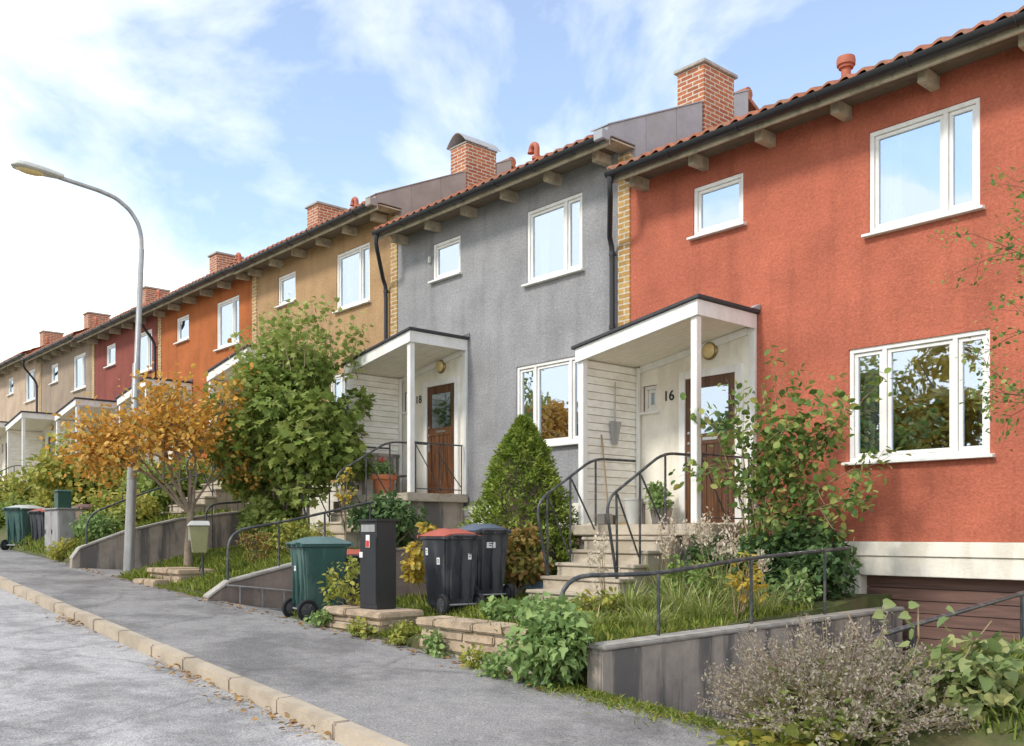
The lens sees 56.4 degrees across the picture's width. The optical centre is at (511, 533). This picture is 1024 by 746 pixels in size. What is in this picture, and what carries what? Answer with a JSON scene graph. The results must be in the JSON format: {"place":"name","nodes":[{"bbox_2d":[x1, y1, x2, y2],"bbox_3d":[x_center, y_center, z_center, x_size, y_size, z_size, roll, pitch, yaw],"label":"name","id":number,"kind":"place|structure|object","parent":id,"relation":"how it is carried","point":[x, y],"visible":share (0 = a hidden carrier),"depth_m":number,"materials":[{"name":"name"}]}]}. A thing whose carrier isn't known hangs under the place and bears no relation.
{"place":"outdoors","nodes":[
{"label":"outdoors","id":0,"kind":"place"},
{"bbox_2d":[90,568,137,574],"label":"driveway","id":1,"kind":"structure","parent":0,"point":[114,571],"depth_m":18.64,"materials":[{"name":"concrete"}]},
{"bbox_2d":[11,160,143,572],"bbox_3d":[-8.094,-2.958,17.900,2.380,7.524,0.370,0,0,-42],"label":"street lamp","id":2,"kind":"object","parent":1,"relation":"on","point":[29,168],"visible":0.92,"depth_m":18.45,"materials":[{"name":"grey metal"}]},
{"bbox_2d":[0,508,303,562],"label":"lawn","id":3,"kind":"structure","parent":0,"point":[3,534],"depth_m":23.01,"materials":[{"name":"green plant"}]},
{"bbox_2d":[0,466,45,513],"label":"garden bush","id":4,"kind":"object","parent":3,"relation":"on","point":[9,487],"visible":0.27,"depth_m":29.99,"materials":[{"name":"green plant"}]},
{"bbox_2d":[0,330,64,486],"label":"terraced house","id":5,"kind":"structure","parent":3,"relation":"on","point":[17,389],"depth_m":40.76,"materials":[{"name":"beige paint"}]},
{"bbox_2d":[25,508,44,545],"bbox_3d":[-11.341,-0.079,23.219,0.648,1.062,0.708,0,0,28],"label":"wheelie bin","id":6,"kind":"object","parent":3,"relation":"on","point":[37,519],"visible":0.32,"depth_m":23.00,"materials":[{"name":"plastic"}]},
{"bbox_2d":[4,311,110,482],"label":"terraced house","id":7,"kind":"structure","parent":3,"relation":"on","point":[65,369],"depth_m":36.49,"materials":[{"name":"beige paint"}]},
{"bbox_2d":[71,353,85,392],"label":"window","id":8,"kind":"structure","parent":7,"relation":"in","point":[79,361],"depth_m":34.69,"materials":[{"name":"white paint"}]},
{"bbox_2d":[42,508,77,550],"bbox_3d":[-10.136,0.095,21.390,0.440,1.310,1.130,0,0,-42],"label":"utility cabinet","id":9,"kind":"object","parent":3,"relation":"on","point":[57,522],"visible":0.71,"depth_m":21.03,"materials":[{"name":"metal"}]},
{"bbox_2d":[44,537,78,561],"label":"shrub","id":10,"kind":"object","parent":3,"relation":"on","point":[59,549],"visible":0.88,"depth_m":20.38,"materials":[{"name":"green plant"}]},
{"bbox_2d":[13,423,154,507],"bbox_3d":[-11.289,-1.501,26.041,3.865,2.917,3.420,0,0,2],"label":"garden bush","id":11,"kind":"object","parent":3,"relation":"on","point":[45,485],"visible":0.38,"depth_m":25.07,"materials":[{"name":"green plant"}]},
{"bbox_2d":[69,508,124,541],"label":"garden bush","id":12,"kind":"object","parent":3,"relation":"on","point":[98,524],"visible":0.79,"depth_m":19.88,"materials":[{"name":"green plant"}]},
{"bbox_2d":[55,286,170,456],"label":"terraced house","id":13,"kind":"structure","parent":3,"relation":"on","point":[111,340],"depth_m":31.50,"materials":[{"name":"red paint"}]},
{"bbox_2d":[140,329,152,374],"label":"window","id":14,"kind":"structure","parent":13,"relation":"in","point":[146,343],"depth_m":29.86,"materials":[{"name":"white paint"}]},
{"bbox_2d":[97,488,163,526],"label":"garden bush","id":15,"kind":"object","parent":3,"relation":"on","point":[147,505],"visible":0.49,"depth_m":20.66,"materials":[{"name":"green plant"}]},
{"bbox_2d":[115,452,221,511],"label":"garden bush","id":16,"kind":"object","parent":3,"relation":"on","point":[145,483],"visible":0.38,"depth_m":22.58,"materials":[{"name":"green plant"}]},
{"bbox_2d":[115,251,251,506],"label":"terraced house","id":17,"kind":"structure","parent":3,"relation":"on","point":[202,320],"depth_m":26.68,"materials":[{"name":"orange paint"}]},
{"bbox_2d":[213,295,239,351],"bbox_3d":[-7.558,-5.577,25.396,0.185,1.305,1.460,0,0,-42],"label":"window","id":18,"kind":"structure","parent":17,"relation":"in","point":[228,310],"depth_m":25.51,"materials":[{"name":"white paint"}]},
{"bbox_2d":[158,157,515,530],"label":"terraced house","id":19,"kind":"structure","parent":3,"relation":"on","point":[329,252],"depth_m":21.29,"materials":[{"name":"yellow paint"}]},
{"bbox_2d":[274,271,295,308],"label":"window","id":20,"kind":"structure","parent":19,"relation":"in","point":[287,283],"depth_m":23.06,"materials":[{"name":"white paint"}]},
{"bbox_2d":[332,242,370,313],"bbox_3d":[-3.462,-5.548,20.782,0.185,1.305,1.460,0,0,-42],"label":"window","id":21,"kind":"structure","parent":19,"relation":"in","point":[353,266],"depth_m":20.85,"materials":[{"name":"white paint"}]},
{"bbox_2d":[0,588,343,745],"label":"road","id":22,"kind":"structure","parent":0,"point":[63,683],"depth_m":7.66,"materials":[{"name":"grey asphalt"}]},
{"bbox_2d":[14,592,332,739],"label":"fallen leaves","id":23,"kind":"object","parent":22,"relation":"on","point":[271,714],"visible":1,"depth_m":7.81,"materials":[{"name":"brown plant"}]},
{"bbox_2d":[0,576,408,745],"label":"kerb","id":24,"kind":"structure","parent":22,"relation":"on","point":[344,731],"depth_m":8.21,"materials":[{"name":"stone"}]},
{"bbox_2d":[119,543,359,594],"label":"lawn","id":25,"kind":"structure","parent":0,"point":[193,591],"depth_m":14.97,"materials":[{"name":"green plant"}]},
{"bbox_2d":[39,338,270,566],"bbox_3d":[-6.259,-1.438,16.973,4.227,4.185,3.108,0,0,-12],"label":"autumn tree","id":26,"kind":"object","parent":25,"relation":"on","point":[124,439],"visible":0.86,"depth_m":16.71,"materials":[{"name":"orange plant"}]},
{"bbox_2d":[147,567,215,582],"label":"stone kerb block","id":27,"kind":"structure","parent":25,"relation":"on","point":[174,573],"depth_m":15.93,"materials":[{"name":"beige stone"}]},
{"bbox_2d":[187,521,209,578],"bbox_3d":[-5.102,0.310,15.531,0.346,1.020,0.362,0,0,-22],"label":"litter box","id":28,"kind":"object","parent":25,"relation":"on","point":[198,532],"visible":0.94,"depth_m":15.41,"materials":[{"name":"green paint"}]},
{"bbox_2d":[236,529,280,561],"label":"shrub","id":29,"kind":"object","parent":25,"relation":"on","point":[257,543],"visible":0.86,"depth_m":16.18,"materials":[{"name":"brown plant"}]},
{"bbox_2d":[234,491,312,549],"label":"garden bush","id":30,"kind":"object","parent":25,"relation":"on","point":[265,509],"visible":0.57,"depth_m":17.42,"materials":[{"name":"green plant"}]},
{"bbox_2d":[198,293,376,515],"bbox_3d":[-4.315,-2.130,18.477,3.482,4.890,4.068,0,0,-42],"label":"maple bush","id":31,"kind":"object","parent":25,"relation":"on","point":[299,427],"visible":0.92,"depth_m":17.52,"materials":[{"name":"green plant"}]},
{"bbox_2d":[263,517,334,556],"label":"shrub","id":32,"kind":"object","parent":25,"relation":"on","point":[291,531],"visible":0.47,"depth_m":15.89,"materials":[{"name":"green plant"}]},
{"bbox_2d":[333,467,356,540],"bbox_3d":[-2.808,-0.381,16.119,0.364,1.464,0.440,0,0,17],"label":"slender sapling","id":33,"kind":"object","parent":25,"relation":"on","point":[342,496],"visible":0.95,"depth_m":16.07,"materials":[{"name":"yellow plant"}]},
{"bbox_2d":[341,489,431,547],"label":"under porch bush","id":34,"kind":"object","parent":25,"relation":"on","point":[388,508],"visible":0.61,"depth_m":16.21,"materials":[{"name":"green plant"}]},
{"bbox_2d":[307,87,758,548],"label":"terraced house","id":35,"kind":"structure","parent":25,"relation":"on","point":[499,295],"depth_m":17.12,"materials":[{"name":"grey paint"}]},
{"bbox_2d":[335,441,427,530],"bbox_3d":[-2.300,-0.774,17.013,1.951,1.788,0.038,0,0,-42],"label":"stair railing","id":36,"kind":"object","parent":35,"relation":"attached to","point":[359,459],"visible":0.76,"depth_m":16.77,"materials":[{"name":"black metal"}]},
{"bbox_2d":[371,456,396,493],"bbox_3d":[-2.405,-1.088,17.923,0.500,0.732,0.500,0,0,-42],"label":"terracotta pot","id":37,"kind":"object","parent":35,"relation":"on","point":[383,471],"visible":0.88,"depth_m":17.77,"materials":[{"name":"ceramic"}]},
{"bbox_2d":[415,441,462,493],"bbox_3d":[-1.333,-1.182,17.430,1.090,0.924,0.030,0,0,-42],"label":"landing railing","id":38,"kind":"object","parent":35,"relation":"on","point":[441,460],"visible":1,"depth_m":17.46,"materials":[{"name":"black metal"}]},
{"bbox_2d":[427,383,453,493],"bbox_3d":[-1.373,-1.793,18.297,0.092,2.086,0.862,0,0,-42],"label":"door","id":39,"kind":"structure","parent":35,"relation":"in","point":[440,399],"depth_m":18.33,"materials":[{"name":"brown wood"}]},
{"bbox_2d":[428,236,461,283],"bbox_3d":[-1.251,-5.242,18.292,0.185,0.755,0.980,0,0,-42],"label":"window","id":40,"kind":"structure","parent":35,"relation":"in","point":[446,253],"depth_m":18.35,"materials":[{"name":"white paint"}]},
{"bbox_2d":[517,356,577,446],"bbox_3d":[0.654,-2.188,16.145,0.185,1.465,1.840,0,0,-42],"label":"window","id":41,"kind":"structure","parent":35,"relation":"in","point":[547,392],"depth_m":16.20,"materials":[{"name":"white paint"}]},
{"bbox_2d":[521,192,584,287],"bbox_3d":[0.707,-4.928,16.085,0.185,1.305,1.460,0,0,-42],"label":"window","id":42,"kind":"structure","parent":35,"relation":"in","point":[554,229],"depth_m":16.13,"materials":[{"name":"white paint"}]},
{"bbox_2d":[0,548,757,745],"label":"pavement","id":43,"kind":"structure","parent":0,"point":[407,697],"depth_m":8.42,"materials":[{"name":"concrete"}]},
{"bbox_2d":[0,505,43,549],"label":"wheelie bin","id":44,"kind":"object","parent":43,"relation":"on","point":[18,523],"visible":0.7,"depth_m":23.62,"materials":[{"name":"green plastic"}]},
{"bbox_2d":[69,510,303,569],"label":"retaining wall","id":45,"kind":"structure","parent":43,"relation":"on","point":[162,540],"depth_m":19.84,"materials":[{"name":"concrete"}]},
{"bbox_2d":[203,546,426,610],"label":"retaining wall","id":46,"kind":"structure","parent":43,"relation":"on","point":[278,577],"depth_m":14.45,"materials":[{"name":"grey concrete"}]},
{"bbox_2d":[226,501,372,579],"bbox_3d":[-3.258,0.090,14.932,2.555,1.260,0.040,0,0,-42],"label":"garden handrail","id":47,"kind":"object","parent":46,"relation":"on","point":[278,523],"visible":0.93,"depth_m":14.64,"materials":[{"name":"black metal"}]},
{"bbox_2d":[282,536,352,621],"bbox_3d":[-2.499,0.571,12.253,0.749,1.062,0.596,0,0,-34],"label":"wheelie bin","id":48,"kind":"object","parent":43,"relation":"on","point":[313,558],"visible":0.88,"depth_m":12.05,"materials":[{"name":"green plastic"}]},
{"bbox_2d":[62,563,709,729],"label":"fallen leaves","id":49,"kind":"object","parent":43,"relation":"on","point":[411,650],"visible":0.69,"depth_m":11.27,"materials":[{"name":"brown plant"}]},
{"bbox_2d":[415,627,449,657],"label":"weed tuft","id":50,"kind":"object","parent":43,"relation":"on","point":[433,647],"visible":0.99,"depth_m":9.60,"materials":[{"name":"green plant"}]},
{"bbox_2d":[456,643,491,668],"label":"weed tuft","id":51,"kind":"object","parent":43,"relation":"on","point":[472,663],"visible":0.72,"depth_m":8.94,"materials":[{"name":"plant"}]},
{"bbox_2d":[471,644,512,680],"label":"weed tuft","id":52,"kind":"object","parent":43,"relation":"on","point":[496,667],"visible":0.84,"depth_m":8.54,"materials":[{"name":"green plant"}]},
{"bbox_2d":[497,591,595,690],"bbox_3d":[0.315,1.011,8.247,0.913,1.016,0.922,0,0,17],"label":"viburnum bush","id":53,"kind":"object","parent":43,"relation":"on","point":[547,649],"visible":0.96,"depth_m":8.06,"materials":[{"name":"green plant"}]},
{"bbox_2d":[525,681,815,745],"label":"grass","id":54,"kind":"structure","parent":43,"relation":"on","point":[671,712],"depth_m":7.30,"materials":[{"name":"green plant"}]},
{"bbox_2d":[587,606,904,725],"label":"retaining wall","id":55,"kind":"structure","parent":43,"relation":"on","point":[666,669],"depth_m":8.78,"materials":[{"name":"concrete"}]},
{"bbox_2d":[558,546,849,635],"bbox_3d":[2.188,0.550,9.482,4.335,0.801,0.286,0,0,-37],"label":"garden handrail","id":56,"kind":"object","parent":55,"relation":"on","point":[658,573],"visible":0.93,"depth_m":9.20,"materials":[{"name":"black metal"}]},
{"bbox_2d":[707,716,849,745],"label":"shrub","id":57,"kind":"object","parent":43,"relation":"on","point":[794,732],"visible":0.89,"depth_m":6.18,"materials":[{"name":"green plant"}]},
{"bbox_2d":[694,605,981,745],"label":"seedhead shrub","id":58,"kind":"object","parent":43,"relation":"on","point":[824,695],"visible":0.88,"depth_m":6.21,"materials":[{"name":"beige plant"}]},
{"bbox_2d":[0,0,1023,361],"label":"sky","id":59,"kind":"structure","parent":0,"point":[217,123],"materials":[{"name":"blue"}]},
{"bbox_2d":[290,591,891,687],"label":"lawn","id":60,"kind":"structure","parent":0,"point":[860,601],"depth_m":10.78,"materials":[{"name":"green plant"}]},
{"bbox_2d":[323,604,423,634],"bbox_3d":[-1.653,1.135,11.282,0.633,0.509,1.218,0,0,-42],"label":"stone pedestal","id":61,"kind":"object","parent":60,"relation":"on","point":[342,615],"visible":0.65,"depth_m":10.95,"materials":[{"name":"beige stone"}]},
{"bbox_2d":[317,555,359,605],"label":"wild shrub","id":62,"kind":"object","parent":61,"relation":"on","point":[349,576],"visible":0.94,"depth_m":11.66,"materials":[{"name":"yellow plant"}]},
{"bbox_2d":[357,519,398,609],"bbox_3d":[-1.579,0.360,11.235,0.380,1.050,0.325,0,0,44],"label":"letterbox post","id":63,"kind":"object","parent":61,"relation":"on","point":[377,554],"visible":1,"depth_m":11.12,"materials":[{"name":"black metal"}]},
{"bbox_2d":[360,537,375,604],"bbox_3d":[-1.677,0.435,11.134,0.300,0.780,0.008,0,0,44],"label":"door panel","id":64,"kind":"structure","parent":63,"relation":"in","point":[368,562],"depth_m":11.12,"materials":[{"name":"black metal"}]},
{"bbox_2d":[399,522,439,601],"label":"golden shrub","id":65,"kind":"object","parent":60,"relation":"on","point":[414,573],"visible":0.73,"depth_m":12.70,"materials":[{"name":"yellow plant"}]},
{"bbox_2d":[350,602,518,638],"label":"grass","id":66,"kind":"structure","parent":60,"relation":"on","point":[450,613],"depth_m":11.22,"materials":[{"name":"green plant"}]},
{"bbox_2d":[417,528,485,614],"bbox_3d":[-0.749,0.471,11.747,0.596,1.062,0.708,0,0,-36],"label":"wheelie bin","id":67,"kind":"object","parent":60,"relation":"on","point":[450,558],"visible":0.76,"depth_m":11.56,"materials":[{"name":"plastic"}]},
{"bbox_2d":[416,615,553,680],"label":"stone wall","id":68,"kind":"structure","parent":60,"relation":"on","point":[491,640],"depth_m":9.45,"materials":[{"name":"beige stone"}]},
{"bbox_2d":[458,523,514,599],"bbox_3d":[-0.383,0.401,12.553,0.596,1.062,0.708,0,0,-32],"label":"wheelie bin","id":69,"kind":"object","parent":60,"relation":"on","point":[491,561],"visible":0.66,"depth_m":12.35,"materials":[{"name":"plastic"}]},
{"bbox_2d":[457,413,588,587],"bbox_3d":[0.166,-0.391,14.107,1.983,2.781,2.042,0,0,19],"label":"dwarf spruce","id":70,"kind":"object","parent":60,"relation":"on","point":[521,481],"visible":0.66,"depth_m":13.76,"materials":[{"name":"green plant"}]},
{"bbox_2d":[502,522,554,594],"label":"hydrangea bush","id":71,"kind":"object","parent":60,"relation":"on","point":[516,566],"visible":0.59,"depth_m":12.96,"materials":[{"name":"yellow plant"}]},
{"bbox_2d":[478,592,581,622],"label":"ground ivy","id":72,"kind":"object","parent":60,"relation":"on","point":[506,613],"visible":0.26,"depth_m":9.82,"materials":[{"name":"green plant"}]},
{"bbox_2d":[291,587,817,642],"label":"grass","id":73,"kind":"structure","parent":60,"relation":"on","point":[605,633],"depth_m":9.81,"materials":[{"name":"green plant"}]},
{"bbox_2d":[569,586,636,616],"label":"leafy perennial","id":74,"kind":"object","parent":60,"relation":"on","point":[592,603],"visible":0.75,"depth_m":10.51,"materials":[{"name":"green plant"}]},
{"bbox_2d":[585,531,620,604],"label":"dead stalks","id":75,"kind":"object","parent":60,"relation":"on","point":[599,560],"visible":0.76,"depth_m":11.26,"materials":[{"name":"beige plant"}]},
{"bbox_2d":[584,576,686,613],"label":"perennial plant","id":76,"kind":"object","parent":60,"relation":"on","point":[629,593],"visible":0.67,"depth_m":10.52,"materials":[{"name":"green plant"}]},
{"bbox_2d":[606,596,685,629],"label":"perennial plant","id":77,"kind":"object","parent":60,"relation":"on","point":[652,618],"visible":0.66,"depth_m":9.27,"materials":[{"name":"green plant"}]},
{"bbox_2d":[622,514,711,598],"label":"perennial plant","id":78,"kind":"object","parent":60,"relation":"on","point":[669,544],"visible":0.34,"depth_m":11.48,"materials":[{"name":"beige plant"}]},
{"bbox_2d":[616,574,732,614],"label":"perennial plant","id":79,"kind":"object","parent":60,"relation":"on","point":[672,596],"visible":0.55,"depth_m":10.36,"materials":[{"name":"green plant"}]},
{"bbox_2d":[647,553,739,609],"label":"leafy perennial","id":80,"kind":"object","parent":60,"relation":"on","point":[672,565],"visible":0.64,"depth_m":10.86,"materials":[{"name":"green plant"}]},
{"bbox_2d":[663,506,747,598],"bbox_3d":[2.369,0.244,11.714,1.533,1.165,1.601,0,0,9],"label":"perennial plant","id":81,"kind":"object","parent":60,"relation":"on","point":[710,536],"visible":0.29,"depth_m":11.64,"materials":[{"name":"beige plant"}]},
{"bbox_2d":[662,583,762,623],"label":"perennial plant","id":82,"kind":"object","parent":60,"relation":"on","point":[705,610],"visible":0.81,"depth_m":9.84,"materials":[{"name":"green plant"}]},
{"bbox_2d":[662,516,783,606],"bbox_3d":[2.209,0.347,10.741,1.654,1.079,1.654,0,0,-42],"label":"perennial plant","id":83,"kind":"object","parent":60,"relation":"on","point":[721,542],"visible":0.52,"depth_m":10.66,"materials":[{"name":"green plant"}]},
{"bbox_2d":[680,533,775,599],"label":"barberry bush","id":84,"kind":"object","parent":60,"relation":"on","point":[692,550],"visible":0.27,"depth_m":11.42,"materials":[{"name":"green plant"}]},
{"bbox_2d":[723,550,768,618],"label":"plant","id":85,"kind":"object","parent":60,"relation":"on","point":[735,582],"visible":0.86,"depth_m":9.86,"materials":[{"name":"yellow plant"}]},
{"bbox_2d":[718,541,815,616],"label":"perennial plant","id":86,"kind":"object","parent":60,"relation":"on","point":[756,603],"visible":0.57,"depth_m":10.36,"materials":[{"name":"green plant"}]},
{"bbox_2d":[526,5,1023,661],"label":"terraced house","id":87,"kind":"structure","parent":60,"relation":"on","point":[800,227],"depth_m":12.01,"materials":[{"name":"red paint"}]},
{"bbox_2d":[537,458,635,575],"bbox_3d":[1.060,-0.174,13.229,1.951,1.788,0.038,0,0,-42],"label":"stair railing","id":88,"kind":"object","parent":87,"relation":"attached to","point":[546,564],"visible":0.98,"depth_m":12.96,"materials":[{"name":"black metal"}]},
{"bbox_2d":[623,498,643,523],"bbox_3d":[1.769,-0.312,13.899,0.300,0.380,0.300,0,0,-42],"label":"plant pot","id":89,"kind":"object","parent":87,"relation":"on","point":[631,505],"visible":0.78,"depth_m":13.79,"materials":[{"name":"white ceramic"}]},
{"bbox_2d":[606,452,705,578],"bbox_3d":[1.883,-0.174,12.302,1.951,1.788,0.038,0,0,-42],"label":"stair railing","id":90,"kind":"object","parent":87,"relation":"attached to","point":[617,498],"visible":0.94,"depth_m":11.99,"materials":[{"name":"black metal"}]},
{"bbox_2d":[646,490,672,523],"bbox_3d":[2.051,-0.365,13.368,0.439,0.486,0.392,0,0,-42],"label":"flower pot","id":91,"kind":"object","parent":87,"relation":"on","point":[658,500],"visible":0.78,"depth_m":13.31,"materials":[{"name":"concrete"}]},
{"bbox_2d":[686,373,734,522],"bbox_3d":[2.809,-1.193,13.586,0.092,2.086,0.862,0,0,-42],"label":"door","id":92,"kind":"structure","parent":87,"relation":"in","point":[712,394],"depth_m":13.56,"materials":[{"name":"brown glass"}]},
{"bbox_2d":[687,173,746,240],"bbox_3d":[2.931,-4.643,13.580,0.185,0.755,0.980,0,0,-42],"label":"window","id":93,"kind":"structure","parent":87,"relation":"in","point":[718,205],"depth_m":13.62,"materials":[{"name":"white paint"}]},
{"bbox_2d":[701,453,749,523],"bbox_3d":[2.850,-0.582,12.719,1.090,0.924,0.030,0,0,-42],"label":"landing railing","id":94,"kind":"object","parent":87,"relation":"on","point":[710,454],"visible":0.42,"depth_m":12.64,"materials":[{"name":"black metal"}]},
{"bbox_2d":[841,329,994,465],"bbox_3d":[4.837,-1.587,11.434,0.185,1.465,1.840,0,0,-42],"label":"window","id":95,"kind":"structure","parent":87,"relation":"in","point":[924,408],"depth_m":11.43,"materials":[{"name":"white paint"}]},
{"bbox_2d":[861,97,984,238],"bbox_3d":[4.890,-4.327,11.374,0.185,1.305,1.460,0,0,-42],"label":"window","id":96,"kind":"structure","parent":87,"relation":"in","point":[925,169],"depth_m":11.39,"materials":[{"name":"white paint"}]},
{"bbox_2d":[867,575,1023,661],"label":"garage door","id":97,"kind":"structure","parent":87,"relation":"in","point":[933,595],"depth_m":11.26,"materials":[{"name":"brown wood"}]},
{"bbox_2d":[737,485,820,570],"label":"rose underbush","id":98,"kind":"object","parent":60,"relation":"on","point":[776,506],"visible":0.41,"depth_m":11.69,"materials":[{"name":"green plant"}]},
{"bbox_2d":[668,345,911,544],"bbox_3d":[3.268,-0.678,11.657,1.427,3.163,2.907,0,0,-42],"label":"climbing rose","id":99,"kind":"object","parent":60,"relation":"on","point":[774,442],"visible":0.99,"depth_m":11.53,"materials":[{"name":"green plant"}]},
{"bbox_2d":[757,567,822,609],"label":"leafy perennial","id":100,"kind":"object","parent":60,"relation":"on","point":[790,594],"visible":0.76,"depth_m":10.74,"materials":[{"name":"green plant"}]},
{"bbox_2d":[738,510,863,601],"bbox_3d":[3.573,0.420,11.575,1.363,1.475,1.571,0,0,-42],"label":"ivy shrub","id":101,"kind":"object","parent":60,"relation":"on","point":[836,561],"visible":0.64,"depth_m":11.31,"materials":[{"name":"green plant"}]},
{"bbox_2d":[655,705,752,726],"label":"driveway","id":102,"kind":"structure","parent":0,"point":[716,719],"depth_m":8.30,"materials":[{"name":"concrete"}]},
{"bbox_2d":[840,591,1023,658],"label":"garden handrail","id":103,"kind":"object","parent":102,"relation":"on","point":[1020,594],"visible":0.41,"depth_m":8.14,"materials":[{"name":"black metal"}]},
{"bbox_2d":[833,634,1023,745],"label":"lawn","id":104,"kind":"structure","parent":0,"point":[945,738],"depth_m":5.91,"materials":[{"name":"green plant"}]},
{"bbox_2d":[846,598,991,697],"bbox_3d":[2.684,0.771,6.324,0.166,0.661,0.932,0,0,-42],"label":"tall shoot","id":105,"kind":"object","parent":104,"relation":"on","point":[879,614],"visible":0.69,"depth_m":6.36,"materials":[{"name":"green plant"}]},
{"bbox_2d":[877,630,1023,735],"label":"broad leaved plant","id":106,"kind":"object","parent":104,"relation":"on","point":[986,675],"visible":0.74,"depth_m":6.00,"materials":[{"name":"green plant"}]},
{"bbox_2d":[928,166,1023,450],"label":"sparse tree","id":107,"kind":"object","parent":104,"relation":"on","point":[994,338],"visible":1,"depth_m":8.74,"materials":[{"name":"green plant"}]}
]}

